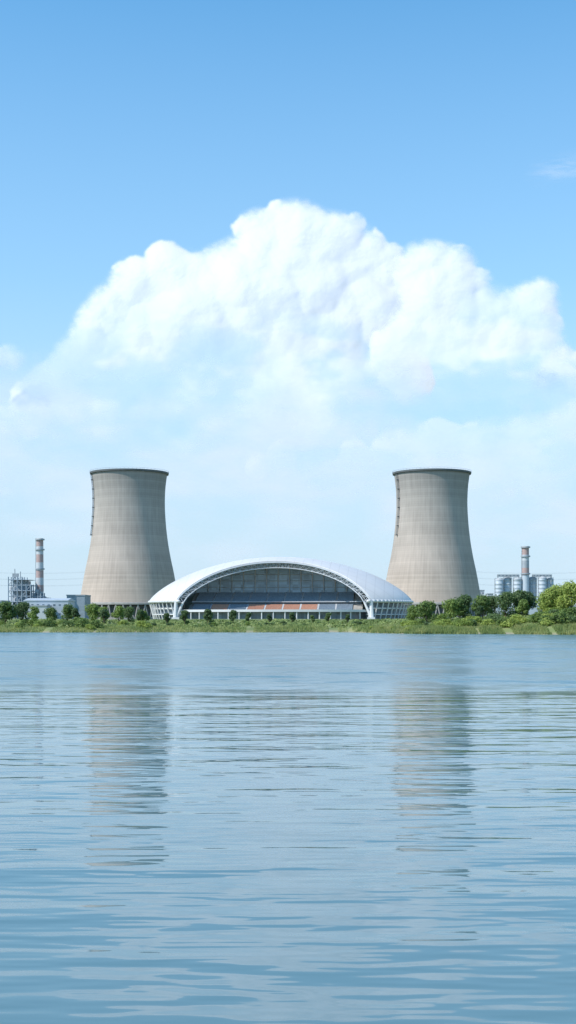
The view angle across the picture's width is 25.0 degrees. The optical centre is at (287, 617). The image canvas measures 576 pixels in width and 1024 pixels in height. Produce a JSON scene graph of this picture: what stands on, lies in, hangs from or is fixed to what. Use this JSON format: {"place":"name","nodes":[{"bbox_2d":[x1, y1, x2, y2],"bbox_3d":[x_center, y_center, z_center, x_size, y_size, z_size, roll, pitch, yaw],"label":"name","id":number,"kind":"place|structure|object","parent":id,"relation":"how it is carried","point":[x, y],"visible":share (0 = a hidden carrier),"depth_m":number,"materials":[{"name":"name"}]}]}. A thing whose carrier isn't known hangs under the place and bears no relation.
{"place":"outdoors","nodes":[
{"label":"outdoors","id":0,"kind":"place"},
{"bbox_2d":[0,353,12,414],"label":"cloud","id":1,"kind":"structure","parent":0,"point":[6,355],"depth_m":7897.48,"materials":[{"name":"liquid"}]},
{"bbox_2d":[11,200,434,426],"bbox_3d":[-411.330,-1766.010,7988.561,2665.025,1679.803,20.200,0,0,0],"label":"cloud","id":2,"kind":"structure","parent":0,"point":[295,297],"depth_m":7987.13,"materials":[{"name":"liquid"}]},
{"bbox_2d":[0,618,562,634],"bbox_3d":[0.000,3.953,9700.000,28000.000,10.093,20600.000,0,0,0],"label":"ground","id":3,"kind":"structure","parent":0,"point":[507,630],"depth_m":443.85,"materials":[{"name":"green plant"}]},
{"bbox_2d":[0,601,17,622],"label":"tree","id":4,"kind":"object","parent":3,"relation":"on","point":[7,610],"visible":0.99,"depth_m":472.45,"materials":[{"name":"green plant"}]},
{"bbox_2d":[16,622,24,627],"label":"shrub","id":5,"kind":"object","parent":3,"relation":"on","point":[20,625],"visible":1,"depth_m":446.23,"materials":[{"name":"green plant"}]},
{"bbox_2d":[8,569,34,618],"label":"boiler house","id":6,"kind":"structure","parent":3,"relation":"on","point":[20,589],"depth_m":988.13,"materials":[{"name":"grey metal"}]},
{"bbox_2d":[13,601,30,620],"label":"tree","id":7,"kind":"object","parent":3,"relation":"on","point":[23,607],"visible":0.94,"depth_m":478.75,"materials":[{"name":"green plant"}]},
{"bbox_2d":[27,618,38,625],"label":"shrub","id":8,"kind":"object","parent":3,"relation":"on","point":[31,621],"visible":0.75,"depth_m":453.78,"materials":[{"name":"green plant"}]},
{"bbox_2d":[27,606,39,618],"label":"tree","id":9,"kind":"object","parent":3,"relation":"on","point":[34,612],"visible":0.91,"depth_m":469.11,"materials":[{"name":"green plant"}]},
{"bbox_2d":[33,620,42,625],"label":"shrub","id":10,"kind":"object","parent":3,"relation":"on","point":[38,622],"visible":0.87,"depth_m":450.03,"materials":[{"name":"green plant"}]},
{"bbox_2d":[32,585,46,597],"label":"boiler house","id":11,"kind":"structure","parent":3,"relation":"on","point":[36,594],"depth_m":992.00,"materials":[{"name":"metal"}]},
{"bbox_2d":[35,538,44,595],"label":"chimney","id":12,"kind":"object","parent":3,"relation":"on","point":[39,571],"visible":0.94,"depth_m":997.70,"materials":[{"name":"red paint"}]},
{"bbox_2d":[30,605,51,618],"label":"factory hall","id":13,"kind":"structure","parent":3,"relation":"on","point":[41,614],"depth_m":925.00,"materials":[{"name":"grey paint"}]},
{"bbox_2d":[41,621,53,626],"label":"shrub","id":14,"kind":"object","parent":3,"relation":"on","point":[47,623],"visible":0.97,"depth_m":449.59,"materials":[{"name":"green plant"}]},
{"bbox_2d":[23,598,74,618],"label":"factory hall","id":15,"kind":"structure","parent":3,"relation":"on","point":[57,603],"depth_m":945.00,"materials":[{"name":"metal"}]},
{"bbox_2d":[43,618,55,625],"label":"shrub","id":16,"kind":"object","parent":3,"relation":"on","point":[53,622],"visible":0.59,"depth_m":454.22,"materials":[{"name":"green plant"}]},
{"bbox_2d":[44,607,58,620],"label":"tree","id":17,"kind":"object","parent":3,"relation":"on","point":[50,613],"visible":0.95,"depth_m":475.17,"materials":[{"name":"green plant"}]},
{"bbox_2d":[61,603,73,620],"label":"tree","id":18,"kind":"object","parent":3,"relation":"on","point":[67,610],"visible":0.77,"depth_m":482.35,"materials":[{"name":"green plant"}]},
{"bbox_2d":[63,621,74,626],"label":"shrub","id":19,"kind":"object","parent":3,"relation":"on","point":[69,622],"visible":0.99,"depth_m":447.06,"materials":[{"name":"green plant"}]},
{"bbox_2d":[71,617,79,623],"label":"shrub","id":20,"kind":"object","parent":3,"relation":"on","point":[76,619],"visible":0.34,"depth_m":458.69,"materials":[{"name":"green plant"}]},
{"bbox_2d":[71,608,80,617],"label":"tree","id":21,"kind":"object","parent":3,"relation":"on","point":[74,612],"visible":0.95,"depth_m":469.66,"materials":[{"name":"green plant"}]},
{"bbox_2d":[66,595,90,618],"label":"factory hall","id":22,"kind":"structure","parent":3,"relation":"on","point":[81,601],"depth_m":1010.00,"materials":[{"name":"grey metal"}]},
{"bbox_2d":[74,618,86,627],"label":"shrub","id":23,"kind":"object","parent":3,"relation":"on","point":[80,622],"visible":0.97,"depth_m":444.25,"materials":[{"name":"green plant"}]},
{"bbox_2d":[85,624,95,628],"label":"shrub","id":24,"kind":"object","parent":3,"relation":"on","point":[89,626],"visible":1,"depth_m":439.63,"materials":[{"name":"green plant"}]},
{"bbox_2d":[85,603,100,620],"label":"tree","id":25,"kind":"object","parent":3,"relation":"on","point":[92,611],"visible":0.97,"depth_m":477.02,"materials":[{"name":"green plant"}]},
{"bbox_2d":[88,619,103,627],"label":"shrub","id":26,"kind":"object","parent":3,"relation":"on","point":[96,623],"visible":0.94,"depth_m":442.79,"materials":[{"name":"green plant"}]},
{"bbox_2d":[98,607,109,622],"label":"tree","id":27,"kind":"object","parent":3,"relation":"on","point":[101,608],"visible":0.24,"depth_m":473.52,"materials":[{"name":"green plant"}]},
{"bbox_2d":[100,609,108,620],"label":"tree","id":28,"kind":"object","parent":3,"relation":"on","point":[104,614],"visible":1,"depth_m":465.75,"materials":[{"name":"green plant"}]},
{"bbox_2d":[111,606,124,621],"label":"tree","id":29,"kind":"object","parent":3,"relation":"on","point":[119,611],"visible":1,"depth_m":479.16,"materials":[{"name":"green plant"}]},
{"bbox_2d":[117,620,129,625],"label":"shrub","id":30,"kind":"object","parent":3,"relation":"on","point":[121,622],"visible":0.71,"depth_m":458.30,"materials":[{"name":"green plant"}]},
{"bbox_2d":[81,467,174,618],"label":"cooling tower","id":31,"kind":"structure","parent":3,"relation":"on","point":[129,563],"depth_m":1112.57,"materials":[{"name":"concrete"}]},
{"bbox_2d":[124,606,134,621],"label":"tree","id":32,"kind":"object","parent":3,"relation":"on","point":[128,612],"visible":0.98,"depth_m":485.16,"materials":[{"name":"green plant"}]},
{"bbox_2d":[135,609,144,620],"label":"tree","id":33,"kind":"object","parent":3,"relation":"on","point":[140,614],"visible":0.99,"depth_m":471.36,"materials":[{"name":"green plant"}]},
{"bbox_2d":[135,620,151,627],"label":"shrub","id":34,"kind":"object","parent":3,"relation":"on","point":[143,623],"visible":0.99,"depth_m":449.06,"materials":[{"name":"green plant"}]},
{"bbox_2d":[141,611,150,621],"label":"tree","id":35,"kind":"object","parent":3,"relation":"on","point":[145,616],"visible":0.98,"depth_m":473.36,"materials":[{"name":"green plant"}]},
{"bbox_2d":[163,613,169,621],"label":"tree","id":36,"kind":"object","parent":3,"relation":"on","point":[166,617],"visible":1,"depth_m":469.92,"materials":[{"name":"green plant"}]},
{"bbox_2d":[179,610,187,621],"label":"tree","id":37,"kind":"object","parent":3,"relation":"on","point":[184,613],"visible":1,"depth_m":471.62,"materials":[{"name":"green plant"}]},
{"bbox_2d":[203,609,211,622],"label":"tree","id":38,"kind":"object","parent":3,"relation":"on","point":[207,615],"visible":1,"depth_m":475.04,"materials":[{"name":"green plant"}]},
{"bbox_2d":[203,612,213,622],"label":"tree","id":39,"kind":"object","parent":3,"relation":"on","point":[210,621],"visible":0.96,"depth_m":477.72,"materials":[{"name":"green plant"}]},
{"bbox_2d":[228,610,236,622],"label":"tree","id":40,"kind":"object","parent":3,"relation":"on","point":[233,616],"visible":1,"depth_m":473.13,"materials":[{"name":"green plant"}]},
{"bbox_2d":[245,612,251,620],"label":"tree","id":41,"kind":"object","parent":3,"relation":"on","point":[248,616],"visible":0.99,"depth_m":479.41,"materials":[{"name":"green plant"}]},
{"bbox_2d":[0,614,538,627],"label":"undergrowth","id":42,"kind":"object","parent":3,"relation":"on","point":[335,623],"visible":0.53,"depth_m":470.17,"materials":[{"name":"green plant"}]},
{"bbox_2d":[266,614,272,621],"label":"tree","id":43,"kind":"object","parent":3,"relation":"on","point":[269,617],"visible":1,"depth_m":477.70,"materials":[{"name":"green plant"}]},
{"bbox_2d":[148,557,413,619],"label":"stadium","id":44,"kind":"object","parent":3,"relation":"on","point":[280,588],"visible":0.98,"depth_m":875.46,"materials":[{"name":"white paint"}]},
{"bbox_2d":[0,621,575,634],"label":"reeds","id":45,"kind":"object","parent":3,"relation":"on","point":[565,629],"visible":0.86,"depth_m":435.70,"materials":[{"name":"green plant"}]},
{"bbox_2d":[289,612,296,621],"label":"tree","id":46,"kind":"object","parent":3,"relation":"on","point":[293,618],"visible":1,"depth_m":473.86,"materials":[{"name":"green plant"}]},
{"bbox_2d":[325,612,330,622],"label":"tree","id":47,"kind":"object","parent":3,"relation":"on","point":[328,615],"visible":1,"depth_m":479.54,"materials":[{"name":"green plant"}]},
{"bbox_2d":[405,605,418,620],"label":"tree","id":48,"kind":"object","parent":3,"relation":"on","point":[412,612],"visible":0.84,"depth_m":432.92,"materials":[{"name":"green plant"}]},
{"bbox_2d":[407,620,416,625],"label":"shrub","id":49,"kind":"object","parent":3,"relation":"on","point":[412,622],"visible":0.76,"depth_m":413.48,"materials":[{"name":"green plant"}]},
{"bbox_2d":[415,600,437,622],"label":"tree","id":50,"kind":"object","parent":3,"relation":"on","point":[426,609],"visible":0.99,"depth_m":425.28,"materials":[{"name":"green plant"}]},
{"bbox_2d":[386,467,483,618],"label":"cooling tower","id":51,"kind":"structure","parent":3,"relation":"on","point":[431,559],"depth_m":1112.84,"materials":[{"name":"concrete"}]},
{"bbox_2d":[434,622,447,625],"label":"shrub","id":52,"kind":"object","parent":3,"relation":"on","point":[440,623],"visible":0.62,"depth_m":408.33,"materials":[{"name":"green plant"}]},
{"bbox_2d":[436,613,449,620],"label":"shrub","id":53,"kind":"object","parent":3,"relation":"on","point":[443,615],"visible":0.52,"depth_m":423.28,"materials":[{"name":"green plant"}]},
{"bbox_2d":[441,619,453,625],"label":"shrub","id":54,"kind":"object","parent":3,"relation":"on","point":[448,621],"visible":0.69,"depth_m":414.63,"materials":[{"name":"green plant"}]},
{"bbox_2d":[440,599,460,619],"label":"tree","id":55,"kind":"object","parent":3,"relation":"on","point":[450,606],"visible":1,"depth_m":430.78,"materials":[{"name":"green plant"}]},
{"bbox_2d":[451,618,461,625],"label":"shrub","id":56,"kind":"object","parent":3,"relation":"on","point":[457,620],"visible":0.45,"depth_m":410.54,"materials":[{"name":"green plant"}]},
{"bbox_2d":[455,598,467,617],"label":"tree","id":57,"kind":"object","parent":3,"relation":"on","point":[464,609],"visible":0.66,"depth_m":436.62,"materials":[{"name":"green plant"}]},
{"bbox_2d":[453,594,472,617],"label":"tree","id":58,"kind":"object","parent":3,"relation":"on","point":[467,599],"visible":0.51,"depth_m":442.96,"materials":[{"name":"green plant"}]},
{"bbox_2d":[454,620,472,626],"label":"shrub","id":59,"kind":"object","parent":3,"relation":"on","point":[466,623],"visible":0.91,"depth_m":404.62,"materials":[{"name":"green plant"}]},
{"bbox_2d":[470,616,482,622],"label":"shrub","id":60,"kind":"object","parent":3,"relation":"on","point":[477,619],"visible":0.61,"depth_m":413.17,"materials":[{"name":"green plant"}]},
{"bbox_2d":[475,605,484,616],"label":"tree","id":61,"kind":"object","parent":3,"relation":"on","point":[480,609],"visible":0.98,"depth_m":425.31,"materials":[{"name":"green plant"}]},
{"bbox_2d":[471,594,494,617],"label":"tree","id":62,"kind":"object","parent":3,"relation":"on","point":[483,601],"visible":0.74,"depth_m":433.14,"materials":[{"name":"green plant"}]},
{"bbox_2d":[481,619,495,625],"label":"shrub","id":63,"kind":"object","parent":3,"relation":"on","point":[485,622],"visible":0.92,"depth_m":406.18,"materials":[{"name":"green plant"}]},
{"bbox_2d":[483,612,499,620],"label":"shrub","id":64,"kind":"object","parent":3,"relation":"on","point":[490,615],"visible":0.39,"depth_m":412.29,"materials":[{"name":"green plant"}]},
{"bbox_2d":[486,595,500,615],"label":"tree","id":65,"kind":"object","parent":3,"relation":"on","point":[493,606],"visible":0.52,"depth_m":438.66,"materials":[{"name":"green plant"}]},
{"bbox_2d":[490,616,502,622],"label":"shrub","id":66,"kind":"object","parent":3,"relation":"on","point":[494,618],"visible":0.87,"depth_m":407.08,"materials":[{"name":"green plant"}]},
{"bbox_2d":[494,578,502,602],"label":"silo","id":67,"kind":"object","parent":3,"relation":"on","point":[498,585],"visible":0.53,"depth_m":997.29,"materials":[{"name":"metal"}]},
{"bbox_2d":[495,617,508,625],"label":"shrub","id":68,"kind":"object","parent":3,"relation":"on","point":[502,620],"visible":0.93,"depth_m":403.44,"materials":[{"name":"green plant"}]},
{"bbox_2d":[494,591,514,616],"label":"tree","id":69,"kind":"object","parent":3,"relation":"on","point":[504,600],"visible":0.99,"depth_m":428.74,"materials":[{"name":"green plant"}]},
{"bbox_2d":[503,577,511,604],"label":"silo","id":70,"kind":"object","parent":3,"relation":"on","point":[507,584],"visible":0.44,"depth_m":1001.45,"materials":[{"name":"metal"}]},
{"bbox_2d":[497,574,519,577],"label":"conveyor gallery","id":71,"kind":"object","parent":70,"relation":"on","point":[508,575],"visible":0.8,"depth_m":998.80,"materials":[{"name":"grey paint"}]},
{"bbox_2d":[499,618,520,626],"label":"shrub","id":72,"kind":"object","parent":3,"relation":"on","point":[508,622],"visible":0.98,"depth_m":401.10,"materials":[{"name":"green plant"}]},
{"bbox_2d":[513,577,521,591],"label":"silo","id":73,"kind":"object","parent":3,"relation":"on","point":[517,583],"visible":0.45,"depth_m":997.44,"materials":[{"name":"metal"}]},
{"bbox_2d":[496,605,539,616],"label":"factory hall","id":74,"kind":"structure","parent":3,"relation":"on","point":[532,610],"depth_m":985.00,"materials":[{"name":"metal"}]},
{"bbox_2d":[509,590,528,614],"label":"tree","id":75,"kind":"object","parent":3,"relation":"on","point":[519,595],"visible":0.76,"depth_m":432.57,"materials":[{"name":"green plant"}]},
{"bbox_2d":[510,614,527,622],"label":"shrub","id":76,"kind":"object","parent":3,"relation":"on","point":[520,618],"visible":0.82,"depth_m":406.99,"materials":[{"name":"green plant"}]},
{"bbox_2d":[514,599,530,613],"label":"tree","id":77,"kind":"object","parent":3,"relation":"on","point":[524,607],"visible":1,"depth_m":419.30,"materials":[{"name":"green plant"}]},
{"bbox_2d":[521,546,529,592],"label":"chimney","id":78,"kind":"object","parent":3,"relation":"on","point":[525,573],"visible":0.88,"depth_m":997.57,"materials":[{"name":"red paint"}]},
{"bbox_2d":[521,590,536,614],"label":"tree","id":79,"kind":"object","parent":3,"relation":"on","point":[531,600],"visible":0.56,"depth_m":436.13,"materials":[{"name":"green plant"}]},
{"bbox_2d":[529,577,536,598],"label":"silo","id":80,"kind":"object","parent":3,"relation":"on","point":[534,585],"visible":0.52,"depth_m":1001.33,"materials":[{"name":"metal"}]},
{"bbox_2d":[529,611,543,621],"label":"shrub","id":81,"kind":"object","parent":3,"relation":"on","point":[537,615],"visible":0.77,"depth_m":400.52,"materials":[{"name":"green plant"}]},
{"bbox_2d":[535,592,544,611],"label":"tree","id":82,"kind":"object","parent":3,"relation":"on","point":[539,600],"visible":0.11,"depth_m":425.10,"materials":[{"name":"green plant"}]},
{"bbox_2d":[532,574,551,593],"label":"conveyor gallery","id":83,"kind":"object","parent":3,"relation":"on","point":[538,575],"visible":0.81,"depth_m":998.80,"materials":[{"name":"grey paint"}]},
{"bbox_2d":[538,576,546,602],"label":"silo","id":84,"kind":"object","parent":3,"relation":"on","point":[542,582],"visible":0.51,"depth_m":997.43,"materials":[{"name":"metal"}]},
{"bbox_2d":[537,615,553,624],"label":"shrub","id":85,"kind":"object","parent":3,"relation":"on","point":[544,616],"visible":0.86,"depth_m":395.24,"materials":[{"name":"green plant"}]},
{"bbox_2d":[539,613,555,620],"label":"shrub","id":86,"kind":"object","parent":3,"relation":"on","point":[549,614],"visible":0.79,"depth_m":396.27,"materials":[{"name":"green plant"}]},
{"bbox_2d":[540,617,555,625],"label":"shrub","id":87,"kind":"object","parent":3,"relation":"on","point":[546,622],"visible":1,"depth_m":392.39,"materials":[{"name":"green plant"}]},
{"bbox_2d":[539,586,561,609],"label":"tree","id":88,"kind":"object","parent":3,"relation":"on","point":[551,594],"visible":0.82,"depth_m":411.34,"materials":[{"name":"green plant"}]},
{"bbox_2d":[538,583,562,610],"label":"tree","id":89,"kind":"object","parent":3,"relation":"on","point":[557,587],"visible":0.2,"depth_m":418.53,"materials":[{"name":"green plant"}]},
{"bbox_2d":[547,577,553,588],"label":"silo","id":90,"kind":"object","parent":3,"relation":"on","point":[548,581],"visible":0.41,"depth_m":1001.42,"materials":[{"name":"metal"}]},
{"bbox_2d":[544,607,562,612],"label":"shrub","id":91,"kind":"object","parent":3,"relation":"on","point":[553,608],"visible":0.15,"depth_m":404.94,"materials":[{"name":"green plant"}]},
{"bbox_2d":[548,609,560,613],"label":"shrub","id":92,"kind":"object","parent":3,"relation":"on","point":[552,611],"visible":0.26,"depth_m":401.54,"materials":[{"name":"green plant"}]},
{"bbox_2d":[552,613,565,623],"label":"shrub","id":93,"kind":"object","parent":3,"relation":"on","point":[559,618],"visible":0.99,"depth_m":392.77,"materials":[{"name":"green plant"}]},
{"bbox_2d":[549,611,570,623],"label":"shrub","id":94,"kind":"object","parent":3,"relation":"on","point":[559,613],"visible":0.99,"depth_m":392.74,"materials":[{"name":"green plant"}]},
{"bbox_2d":[553,580,575,609],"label":"tree","id":95,"kind":"object","parent":3,"relation":"on","point":[567,599],"visible":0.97,"depth_m":406.21,"materials":[{"name":"green plant"}]},
{"bbox_2d":[561,607,575,616],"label":"shrub","id":96,"kind":"object","parent":3,"relation":"on","point":[567,610],"visible":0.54,"depth_m":397.41,"materials":[{"name":"green plant"}]},
{"bbox_2d":[565,615,575,623],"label":"shrub","id":97,"kind":"object","parent":3,"relation":"on","point":[571,619],"visible":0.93,"depth_m":391.75,"materials":[{"name":"green plant"}]},
{"bbox_2d":[0,632,575,1023],"bbox_3d":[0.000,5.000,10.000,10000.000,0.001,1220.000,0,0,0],"label":"water","id":98,"kind":"structure","parent":0,"point":[282,828],"depth_m":30.80,"materials":[{"name":"teal liquid"}]},
{"bbox_2d":[0,396,575,530],"bbox_3d":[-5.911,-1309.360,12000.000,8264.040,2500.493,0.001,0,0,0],"label":"cloud","id":99,"kind":"structure","parent":0,"point":[273,422],"depth_m":12000.00,"materials":[{"name":"white"}]},
{"bbox_2d":[0,0,575,612],"label":"sky","id":100,"kind":"structure","parent":0,"point":[127,127],"materials":[{"name":"blue"}]},
{"bbox_2d":[369,241,575,374],"bbox_3d":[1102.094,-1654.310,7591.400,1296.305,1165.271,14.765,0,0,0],"label":"cloud","id":101,"kind":"structure","parent":0,"point":[454,312],"depth_m":7591.07,"materials":[{"name":"liquid"}]},
{"bbox_2d":[551,345,575,362],"bbox_3d":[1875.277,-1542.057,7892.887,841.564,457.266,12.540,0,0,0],"label":"cloud","id":102,"kind":"structure","parent":0,"point":[565,354],"depth_m":7894.23,"materials":[{"name":"liquid"}]}
]}

